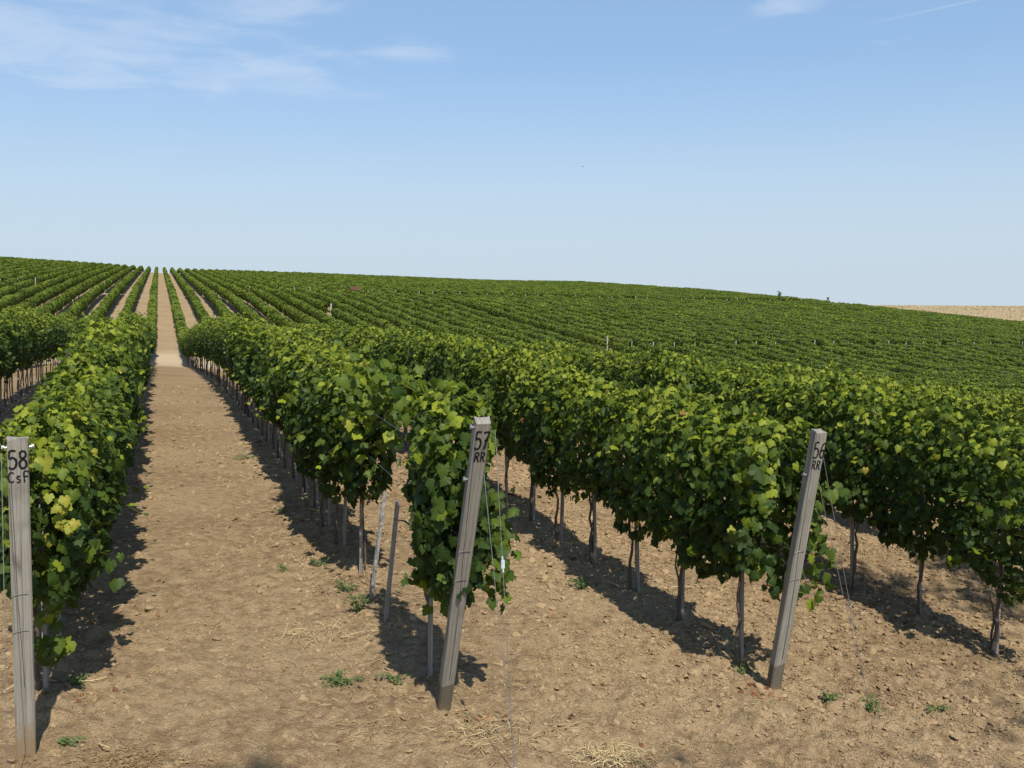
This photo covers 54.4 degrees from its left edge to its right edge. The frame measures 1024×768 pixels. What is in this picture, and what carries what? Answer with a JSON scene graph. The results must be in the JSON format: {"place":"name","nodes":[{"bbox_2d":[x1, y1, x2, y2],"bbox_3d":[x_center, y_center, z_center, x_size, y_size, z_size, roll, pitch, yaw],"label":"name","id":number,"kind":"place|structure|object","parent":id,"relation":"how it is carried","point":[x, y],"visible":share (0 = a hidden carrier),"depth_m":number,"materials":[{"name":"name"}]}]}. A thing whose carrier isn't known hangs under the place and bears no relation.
{"place":"outdoors","nodes":[
{"label":"outdoors","id":0,"kind":"place"},
{"bbox_2d":[0,272,1023,767],"bbox_3d":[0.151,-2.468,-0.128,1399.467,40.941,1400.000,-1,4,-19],"label":"ground","id":1,"kind":"structure","parent":0,"point":[206,698],"depth_m":8.39,"materials":[{"name":"soil"}]},
{"bbox_2d":[1,454,6,767],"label":"anchor wire","id":2,"kind":"object","parent":1,"relation":"on","point":[4,610],"visible":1,"depth_m":5.55,"materials":[{"name":"grey metal"}]},
{"bbox_2d":[0,330,9,376],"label":"grapevine","id":3,"kind":"object","parent":1,"relation":"on","point":[4,359],"visible":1,"depth_m":20.68,"materials":[{"name":"green plant"}]},
{"bbox_2d":[0,316,17,378],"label":"grapevine","id":4,"kind":"object","parent":1,"relation":"on","point":[6,338],"visible":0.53,"depth_m":21.52,"materials":[{"name":"green plant"}]},
{"bbox_2d":[0,311,22,376],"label":"grapevine","id":5,"kind":"object","parent":1,"relation":"on","point":[15,346],"visible":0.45,"depth_m":22.62,"materials":[{"name":"green plant"}]},
{"bbox_2d":[3,314,28,406],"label":"grapevine","id":6,"kind":"object","parent":1,"relation":"on","point":[20,331],"visible":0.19,"depth_m":23.41,"materials":[{"name":"green plant"}]},
{"bbox_2d":[2,436,35,756],"bbox_3d":[-2.931,1.355,5.958,0.168,2.133,0.093,-1,10,-26],"label":"end post","id":7,"kind":"object","parent":1,"relation":"on","point":[17,448],"visible":0.98,"depth_m":5.90,"materials":[{"name":"grey wood"}]},
{"bbox_2d":[2,306,35,397],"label":"grapevine","id":8,"kind":"object","parent":1,"relation":"on","point":[28,329],"visible":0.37,"depth_m":25.12,"materials":[{"name":"green plant"}]},
{"bbox_2d":[9,311,29,402],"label":"grapevine","id":9,"kind":"object","parent":1,"relation":"on","point":[26,344],"visible":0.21,"depth_m":24.37,"materials":[{"name":"green plant"}]},
{"bbox_2d":[7,313,39,395],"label":"grapevine","id":10,"kind":"object","parent":1,"relation":"on","point":[34,349],"visible":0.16,"depth_m":26.10,"materials":[{"name":"green plant"}]},
{"bbox_2d":[14,306,47,389],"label":"grapevine","id":11,"kind":"object","parent":1,"relation":"on","point":[28,309],"visible":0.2,"depth_m":28.00,"materials":[{"name":"green plant"}]},
{"bbox_2d":[21,312,47,392],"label":"grapevine","id":12,"kind":"object","parent":1,"relation":"on","point":[40,334],"visible":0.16,"depth_m":27.19,"materials":[{"name":"green plant"}]},
{"bbox_2d":[38,497,49,690],"bbox_3d":[-3.240,1.549,6.894,0.036,1.550,0.031,0,5,-10],"label":"vine stake","id":13,"kind":"object","parent":1,"relation":"on","point":[45,668],"visible":0.21,"depth_m":6.90,"materials":[{"name":"grey wood"}]},
{"bbox_2d":[34,317,53,365],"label":"grapevine","id":14,"kind":"object","parent":1,"relation":"on","point":[48,345],"visible":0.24,"depth_m":28.96,"materials":[{"name":"green plant"}]},
{"bbox_2d":[0,422,125,690],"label":"grapevine","id":15,"kind":"object","parent":1,"relation":"on","point":[66,569],"visible":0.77,"depth_m":6.57,"materials":[{"name":"green plant"}]},
{"bbox_2d":[0,381,127,637],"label":"grapevine","id":16,"kind":"object","parent":1,"relation":"on","point":[109,455],"visible":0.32,"depth_m":7.49,"materials":[{"name":"green plant"}]},
{"bbox_2d":[57,735,85,747],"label":"weed","id":17,"kind":"object","parent":1,"relation":"on","point":[67,740],"visible":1,"depth_m":6.20,"materials":[{"name":"green plant"}]},
{"bbox_2d":[20,367,148,584],"bbox_3d":[-3.827,0.939,8.735,1.218,2.112,1.319,-1,6,-19],"label":"grapevine","id":18,"kind":"object","parent":1,"relation":"on","point":[120,440],"visible":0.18,"depth_m":8.78,"materials":[{"name":"green plant"}]},
{"bbox_2d":[26,347,148,495],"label":"grapevine","id":19,"kind":"object","parent":1,"relation":"on","point":[71,376],"visible":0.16,"depth_m":9.64,"materials":[{"name":"green plant"}]},
{"bbox_2d":[55,340,140,424],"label":"grapevine","id":20,"kind":"object","parent":1,"relation":"on","point":[75,357],"visible":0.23,"depth_m":11.31,"materials":[{"name":"green plant"}]},
{"bbox_2d":[56,316,144,436],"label":"grapevine","id":21,"kind":"object","parent":1,"relation":"on","point":[72,327],"visible":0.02,"depth_m":13.43,"materials":[{"name":"green plant"}]},
{"bbox_2d":[54,316,148,433],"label":"grapevine","id":22,"kind":"object","parent":1,"relation":"on","point":[90,335],"visible":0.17,"depth_m":12.33,"materials":[{"name":"green plant"}]},
{"bbox_2d":[80,310,148,402],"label":"grapevine","id":23,"kind":"object","parent":1,"relation":"on","point":[97,324],"visible":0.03,"depth_m":16.27,"materials":[{"name":"green plant"}]},
{"bbox_2d":[93,323,145,423],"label":"grapevine","id":24,"kind":"object","parent":1,"relation":"on","point":[129,337],"visible":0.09,"depth_m":15.03,"materials":[{"name":"green plant"}]},
{"bbox_2d":[36,726,207,767],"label":"straw heap","id":25,"kind":"object","parent":1,"relation":"on","point":[128,764],"visible":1,"depth_m":6.04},
{"bbox_2d":[95,318,151,378],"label":"grapevine","id":26,"kind":"object","parent":1,"relation":"on","point":[140,341],"visible":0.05,"depth_m":18.03,"materials":[{"name":"green plant"}]},
{"bbox_2d":[214,312,239,398],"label":"grapevine","id":27,"kind":"object","parent":1,"relation":"on","point":[218,346],"visible":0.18,"depth_m":26.67,"materials":[{"name":"green plant"}]},
{"bbox_2d":[225,313,249,416],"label":"grapevine","id":28,"kind":"object","parent":1,"relation":"on","point":[232,333],"visible":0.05,"depth_m":22.28,"materials":[{"name":"green plant"}]},
{"bbox_2d":[223,312,270,422],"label":"grapevine","id":29,"kind":"object","parent":1,"relation":"on","point":[231,343],"visible":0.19,"depth_m":21.25,"materials":[{"name":"green plant"}]},
{"bbox_2d":[232,319,280,435],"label":"grapevine","id":30,"kind":"object","parent":1,"relation":"on","point":[239,365],"visible":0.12,"depth_m":19.07,"materials":[{"name":"green plant"}]},
{"bbox_2d":[236,328,276,441],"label":"grapevine","id":31,"kind":"object","parent":1,"relation":"on","point":[246,375],"visible":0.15,"depth_m":18.04,"materials":[{"name":"green plant"}]},
{"bbox_2d":[243,321,285,448],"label":"grapevine","id":32,"kind":"object","parent":1,"relation":"on","point":[247,358],"visible":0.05,"depth_m":17.56,"materials":[{"name":"green plant"}]},
{"bbox_2d":[244,327,292,457],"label":"grapevine","id":33,"kind":"object","parent":1,"relation":"on","point":[254,386],"visible":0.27,"depth_m":16.14,"materials":[{"name":"green plant"}]},
{"bbox_2d":[254,323,302,467],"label":"grapevine","id":34,"kind":"object","parent":1,"relation":"on","point":[264,356],"visible":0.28,"depth_m":15.40,"materials":[{"name":"green plant"}]},
{"bbox_2d":[255,320,319,477],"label":"grapevine","id":35,"kind":"object","parent":1,"relation":"on","point":[278,338],"visible":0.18,"depth_m":14.50,"materials":[{"name":"green plant"}]},
{"bbox_2d":[265,331,325,492],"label":"grapevine","id":36,"kind":"object","parent":1,"relation":"on","point":[274,399],"visible":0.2,"depth_m":13.77,"materials":[{"name":"green plant"}]},
{"bbox_2d":[276,333,339,507],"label":"grapevine","id":37,"kind":"object","parent":1,"relation":"on","point":[321,344],"visible":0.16,"depth_m":12.66,"materials":[{"name":"green plant"}]},
{"bbox_2d":[272,339,357,526],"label":"grapevine","id":38,"kind":"object","parent":1,"relation":"on","point":[289,404],"visible":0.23,"depth_m":11.57,"materials":[{"name":"green plant"}]},
{"bbox_2d":[274,613,367,648],"bbox_3d":[-1.615,2.065,8.417,0.787,0.161,0.637,-1,4,-14],"label":"straw heap","id":39,"kind":"object","parent":1,"relation":"on","point":[314,630],"visible":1,"depth_m":8.39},
{"bbox_2d":[277,337,386,543],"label":"grapevine","id":40,"kind":"object","parent":1,"relation":"on","point":[307,397],"visible":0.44,"depth_m":10.65,"materials":[{"name":"green plant"}]},
{"bbox_2d":[320,669,364,688],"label":"weed","id":41,"kind":"object","parent":1,"relation":"on","point":[337,680],"visible":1,"depth_m":7.41,"materials":[{"name":"green plant"}]},
{"bbox_2d":[343,593,373,612],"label":"weed","id":42,"kind":"object","parent":1,"relation":"on","point":[361,597],"visible":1,"depth_m":8.94,"materials":[{"name":"green plant"}]},
{"bbox_2d":[359,463,362,574],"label":"vine stake","id":43,"kind":"object","parent":1,"relation":"on","point":[360,535],"visible":0.36,"depth_m":10.04,"materials":[{"name":"grey wood"}]},
{"bbox_2d":[313,340,425,572],"bbox_3d":[-1.415,0.829,9.618,1.030,2.407,2.095,-1,6,-19],"label":"grapevine","id":44,"kind":"object","parent":1,"relation":"on","point":[374,397],"visible":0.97,"depth_m":9.64,"materials":[{"name":"green plant"}]},
{"bbox_2d":[352,318,388,364],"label":"grapevine","id":45,"kind":"object","parent":1,"relation":"on","point":[368,330],"visible":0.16,"depth_m":22.32,"materials":[{"name":"green plant"}]},
{"bbox_2d":[361,330,393,369],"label":"grapevine","id":46,"kind":"object","parent":1,"relation":"on","point":[371,344],"visible":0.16,"depth_m":21.12,"materials":[{"name":"green plant"}]},
{"bbox_2d":[369,492,386,597],"bbox_3d":[-1.269,1.607,9.329,0.031,1.200,0.027,7,1,-37],"label":"bare stake","id":47,"kind":"object","parent":1,"relation":"on","point":[378,541],"visible":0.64,"depth_m":9.32,"materials":[{"name":"grey wood"}]},
{"bbox_2d":[372,330,408,372],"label":"grapevine","id":48,"kind":"object","parent":1,"relation":"on","point":[377,353],"visible":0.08,"depth_m":20.42,"materials":[{"name":"green plant"}]},
{"bbox_2d":[383,501,399,621],"bbox_3d":[-1.067,1.654,8.742,0.026,1.260,0.031,6,0,42],"label":"bare stake","id":49,"kind":"object","parent":1,"relation":"on","point":[391,560],"visible":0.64,"depth_m":8.73,"materials":[{"name":"grey wood"}]},
{"bbox_2d":[380,316,428,442],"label":"grapevine","id":50,"kind":"object","parent":1,"relation":"on","point":[404,331],"visible":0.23,"depth_m":19.17,"materials":[{"name":"green plant"}]},
{"bbox_2d":[390,326,432,394],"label":"grapevine","id":51,"kind":"object","parent":1,"relation":"on","point":[398,356],"visible":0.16,"depth_m":18.46,"materials":[{"name":"green plant"}]},
{"bbox_2d":[403,335,449,394],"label":"grapevine","id":52,"kind":"object","parent":1,"relation":"on","point":[410,365],"visible":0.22,"depth_m":17.29,"materials":[{"name":"green plant"}]},
{"bbox_2d":[427,503,432,675],"bbox_3d":[-0.612,1.638,7.476,0.036,1.550,0.031,0,3,-17],"label":"vine stake","id":53,"kind":"object","parent":1,"relation":"on","point":[430,649],"visible":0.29,"depth_m":7.48,"materials":[{"name":"grey wood"}]},
{"bbox_2d":[417,329,470,404],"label":"grapevine","id":54,"kind":"object","parent":1,"relation":"on","point":[429,356],"visible":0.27,"depth_m":16.54,"materials":[{"name":"green plant"}]},
{"bbox_2d":[4,472,889,767],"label":"dry twigs","id":55,"kind":"object","parent":1,"relation":"on","point":[428,676],"visible":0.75,"depth_m":7.11,"materials":[{"name":"plant"}]},
{"bbox_2d":[389,373,521,664],"bbox_3d":[-0.465,1.110,7.230,0.832,2.376,1.678,-1,6,-19],"label":"grapevine","id":56,"kind":"object","parent":1,"relation":"on","point":[433,420],"visible":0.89,"depth_m":6.68,"materials":[{"name":"green plant"}]},
{"bbox_2d":[430,332,488,427],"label":"grapevine","id":57,"kind":"object","parent":1,"relation":"on","point":[450,365],"visible":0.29,"depth_m":15.57,"materials":[{"name":"green plant"}]},
{"bbox_2d":[436,416,490,710],"bbox_3d":[-0.362,1.381,6.568,0.125,2.641,0.090,1,27,-15],"label":"end post","id":58,"kind":"object","parent":1,"relation":"on","point":[480,429],"visible":0.98,"depth_m":6.39,"materials":[{"name":"grey wood"}]},
{"bbox_2d":[484,431,515,767],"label":"anchor wire","id":59,"kind":"object","parent":58,"relation":"attached to","point":[502,564],"visible":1,"depth_m":6.14,"materials":[{"name":"grey metal"}]},
{"bbox_2d":[406,716,541,754],"bbox_3d":[-0.237,2.325,6.575,0.936,0.121,0.590,-1,4,-19],"label":"straw heap","id":60,"kind":"object","parent":1,"relation":"on","point":[479,729],"visible":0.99,"depth_m":6.63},
{"bbox_2d":[451,325,517,444],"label":"grapevine","id":61,"kind":"object","parent":1,"relation":"on","point":[471,348],"visible":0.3,"depth_m":14.46,"materials":[{"name":"green plant"}]},
{"bbox_2d":[472,349,535,502],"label":"grapevine","id":62,"kind":"object","parent":1,"relation":"on","point":[483,388],"visible":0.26,"depth_m":13.58,"materials":[{"name":"green plant"}]},
{"bbox_2d":[0,256,1023,393],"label":"vineyard rows","id":63,"kind":"object","parent":1,"relation":"on","point":[709,326],"visible":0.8,"depth_m":137.55,"materials":[{"name":"green plant"}]},
{"bbox_2d":[0,384,1023,767],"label":"soil clods","id":64,"kind":"object","parent":1,"relation":"on","point":[544,578],"visible":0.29,"depth_m":8.98,"materials":[{"name":"brown soil"}]},
{"bbox_2d":[10,511,1015,767],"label":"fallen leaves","id":65,"kind":"object","parent":1,"relation":"on","point":[750,683],"visible":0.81,"depth_m":7.65,"materials":[{"name":"brown plant"}]},
{"bbox_2d":[491,335,568,520],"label":"grapevine","id":66,"kind":"object","parent":1,"relation":"on","point":[513,401],"visible":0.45,"depth_m":12.66,"materials":[{"name":"green plant"}]},
{"bbox_2d":[529,337,571,456],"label":"grapevine","id":67,"kind":"object","parent":1,"relation":"on","point":[548,346],"visible":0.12,"depth_m":19.15,"materials":[{"name":"green plant"}]},
{"bbox_2d":[519,354,601,540],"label":"grapevine","id":68,"kind":"object","parent":1,"relation":"on","point":[539,451],"visible":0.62,"depth_m":11.70,"materials":[{"name":"green plant"}]},
{"bbox_2d":[559,492,563,541],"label":"vine stake","id":69,"kind":"object","parent":1,"relation":"on","point":[561,518],"visible":0.29,"depth_m":11.98,"materials":[{"name":"grey wood"}]},
{"bbox_2d":[544,347,601,435],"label":"grapevine","id":70,"kind":"object","parent":1,"relation":"on","point":[562,354],"visible":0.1,"depth_m":18.33,"materials":[{"name":"green plant"}]},
{"bbox_2d":[563,346,618,424],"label":"grapevine","id":71,"kind":"object","parent":1,"relation":"on","point":[586,361],"visible":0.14,"depth_m":17.34,"materials":[{"name":"green plant"}]},
{"bbox_2d":[592,450,596,563],"bbox_3d":[0.915,1.386,11.055,0.030,1.650,0.026,-2,1,-32],"label":"vine stake","id":72,"kind":"object","parent":1,"relation":"on","point":[594,533],"visible":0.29,"depth_m":11.05,"materials":[{"name":"grey wood"}]},
{"bbox_2d":[552,372,641,563],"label":"grapevine","id":73,"kind":"object","parent":1,"relation":"on","point":[570,438],"visible":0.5,"depth_m":10.93,"materials":[{"name":"green plant"}]},
{"bbox_2d":[563,736,657,767],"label":"straw heap","id":74,"kind":"object","parent":1,"relation":"on","point":[611,753],"visible":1,"depth_m":6.47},
{"bbox_2d":[583,343,648,428],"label":"grapevine","id":75,"kind":"object","parent":1,"relation":"on","point":[608,362],"visible":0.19,"depth_m":16.46,"materials":[{"name":"green plant"}]},
{"bbox_2d":[575,375,692,589],"bbox_3d":[1.227,1.005,10.002,0.975,2.330,1.332,-1,7,-19],"label":"grapevine","id":76,"kind":"object","parent":1,"relation":"on","point":[612,450],"visible":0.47,"depth_m":9.85,"materials":[{"name":"green plant"}]},
{"bbox_2d":[634,520,639,591],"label":"vine stake","id":77,"kind":"object","parent":1,"relation":"on","point":[637,575],"depth_m":10.08,"materials":[{"name":"grey wood"}]},
{"bbox_2d":[609,353,676,459],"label":"grapevine","id":78,"kind":"object","parent":1,"relation":"on","point":[632,375],"visible":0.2,"depth_m":15.52,"materials":[{"name":"green plant"}]},
{"bbox_2d":[636,337,713,439],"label":"grapevine","id":79,"kind":"object","parent":1,"relation":"on","point":[667,372],"visible":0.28,"depth_m":14.50,"materials":[{"name":"green plant"}]},
{"bbox_2d":[620,375,741,621],"bbox_3d":[1.566,1.072,9.083,1.014,2.380,1.304,-1,7,-19],"label":"grapevine","id":80,"kind":"object","parent":1,"relation":"on","point":[662,502],"visible":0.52,"depth_m":8.87,"materials":[{"name":"green plant"}]},
{"bbox_2d":[671,363,751,468],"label":"grapevine","id":81,"kind":"object","parent":1,"relation":"on","point":[706,379],"visible":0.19,"depth_m":13.58,"materials":[{"name":"green plant"}]},
{"bbox_2d":[738,557,744,665],"bbox_3d":[1.900,1.777,8.246,0.034,1.550,0.029,-5,7,-40],"label":"vine stake","id":82,"kind":"object","parent":1,"relation":"on","point":[741,638],"visible":0.29,"depth_m":8.25,"materials":[{"name":"grey wood"}]},
{"bbox_2d":[723,359,782,392],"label":"grapevine","id":83,"kind":"object","parent":1,"relation":"on","point":[734,366],"visible":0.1,"depth_m":17.49,"materials":[{"name":"green plant"}]},
{"bbox_2d":[709,365,802,486],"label":"grapevine","id":84,"kind":"object","parent":1,"relation":"on","point":[751,393],"visible":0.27,"depth_m":12.60,"materials":[{"name":"green plant"}]},
{"bbox_2d":[664,400,851,667],"bbox_3d":[1.964,1.290,8.141,1.019,2.261,1.366,-1,7,-19],"label":"grapevine","id":85,"kind":"object","parent":1,"relation":"on","point":[751,459],"visible":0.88,"depth_m":7.86,"materials":[{"name":"green plant"}]},
{"bbox_2d":[766,429,826,688],"bbox_3d":[2.107,1.508,7.530,0.122,2.465,0.094,1,17,-13],"label":"end post","id":86,"kind":"object","parent":1,"relation":"on","point":[810,474],"visible":0.98,"depth_m":7.43,"materials":[{"name":"grey wood"}]},
{"bbox_2d":[818,457,869,710],"bbox_3d":[2.483,1.585,7.430,0.543,2.251,0.051,-1,4,-14],"label":"anchor wire","id":87,"kind":"object","parent":86,"relation":"attached to","point":[845,582],"visible":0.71,"depth_m":7.44,"materials":[{"name":"grey metal"}]},
{"bbox_2d":[742,363,857,511],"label":"grapevine","id":88,"kind":"object","parent":1,"relation":"on","point":[800,387],"visible":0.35,"depth_m":11.56,"materials":[{"name":"green plant"}]},
{"bbox_2d":[782,359,834,464],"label":"grapevine","id":89,"kind":"object","parent":1,"relation":"on","point":[797,369],"visible":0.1,"depth_m":20.22,"materials":[{"name":"green plant"}]},
{"bbox_2d":[811,364,867,386],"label":"grapevine","id":90,"kind":"object","parent":1,"relation":"on","point":[828,373],"visible":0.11,"depth_m":19.45,"materials":[{"name":"green plant"}]},
{"bbox_2d":[850,473,853,588],"bbox_3d":[3.747,1.703,10.964,0.034,1.550,0.029,-3,3,-29],"label":"vine stake","id":91,"kind":"object","parent":1,"relation":"on","point":[851,544],"visible":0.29,"depth_m":10.96,"materials":[{"name":"grey wood"}]},
{"bbox_2d":[801,362,921,589],"bbox_3d":[3.815,1.058,10.857,1.059,2.577,1.319,-1,7,-19],"label":"grapevine","id":92,"kind":"object","parent":1,"relation":"on","point":[842,470],"visible":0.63,"depth_m":10.57,"materials":[{"name":"green plant"}]},
{"bbox_2d":[823,375,905,522],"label":"grapevine","id":93,"kind":"object","parent":1,"relation":"on","point":[875,381],"visible":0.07,"depth_m":14.36,"materials":[{"name":"green plant"}]},
{"bbox_2d":[857,693,885,712],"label":"weed","id":94,"kind":"object","parent":1,"relation":"on","point":[870,707],"visible":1,"depth_m":7.51,"materials":[{"name":"green plant"}]},
{"bbox_2d":[874,370,942,403],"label":"grapevine","id":95,"kind":"object","parent":1,"relation":"on","point":[919,382],"visible":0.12,"depth_m":17.14,"materials":[{"name":"green plant"}]},
{"bbox_2d":[865,375,972,497],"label":"grapevine","id":96,"kind":"object","parent":1,"relation":"on","point":[912,390],"visible":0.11,"depth_m":13.59,"materials":[{"name":"green plant"}]},
{"bbox_2d":[866,385,993,615],"bbox_3d":[4.114,1.212,9.927,0.804,2.354,1.340,-1,7,-19],"label":"grapevine","id":97,"kind":"object","parent":1,"relation":"on","point":[916,516],"visible":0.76,"depth_m":9.81,"materials":[{"name":"green plant"}]},
{"bbox_2d":[874,305,1023,319],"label":"dry grass","id":98,"kind":"structure","parent":1,"relation":"on","point":[946,308],"depth_m":403.70,"materials":[{"name":"plant"}]},
{"bbox_2d":[919,385,1022,558],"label":"grapevine","id":99,"kind":"object","parent":1,"relation":"on","point":[967,401],"visible":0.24,"depth_m":12.72,"materials":[{"name":"green plant"}]},
{"bbox_2d":[932,400,1023,654],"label":"grapevine","id":100,"kind":"object","parent":1,"relation":"on","point":[978,555],"visible":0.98,"depth_m":8.88,"materials":[{"name":"green plant"}]},
{"bbox_2d":[962,390,1023,528],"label":"grapevine","id":101,"kind":"object","parent":1,"relation":"on","point":[999,400],"visible":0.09,"depth_m":15.69,"materials":[{"name":"green plant"}]},
{"bbox_2d":[994,509,1006,653],"bbox_3d":[4.437,1.899,9.062,0.035,1.550,0.031,-1,6,-21],"label":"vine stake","id":102,"kind":"object","parent":1,"relation":"on","point":[1001,584],"visible":0.36,"depth_m":9.06,"materials":[{"name":"grey wood"}]},
{"bbox_2d":[984,390,1023,578],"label":"grapevine","id":103,"kind":"object","parent":1,"relation":"on","point":[1018,422],"visible":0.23,"depth_m":11.99,"materials":[{"name":"green plant"}]},
{"bbox_2d":[988,387,1023,403],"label":"grapevine","id":104,"kind":"object","parent":1,"relation":"on","point":[1012,396],"visible":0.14,"depth_m":18.56,"materials":[{"name":"green plant"}]},
{"bbox_2d":[0,0,1023,305],"label":"sky","id":105,"kind":"structure","parent":0,"point":[869,152],"materials":[{"name":"blue"}]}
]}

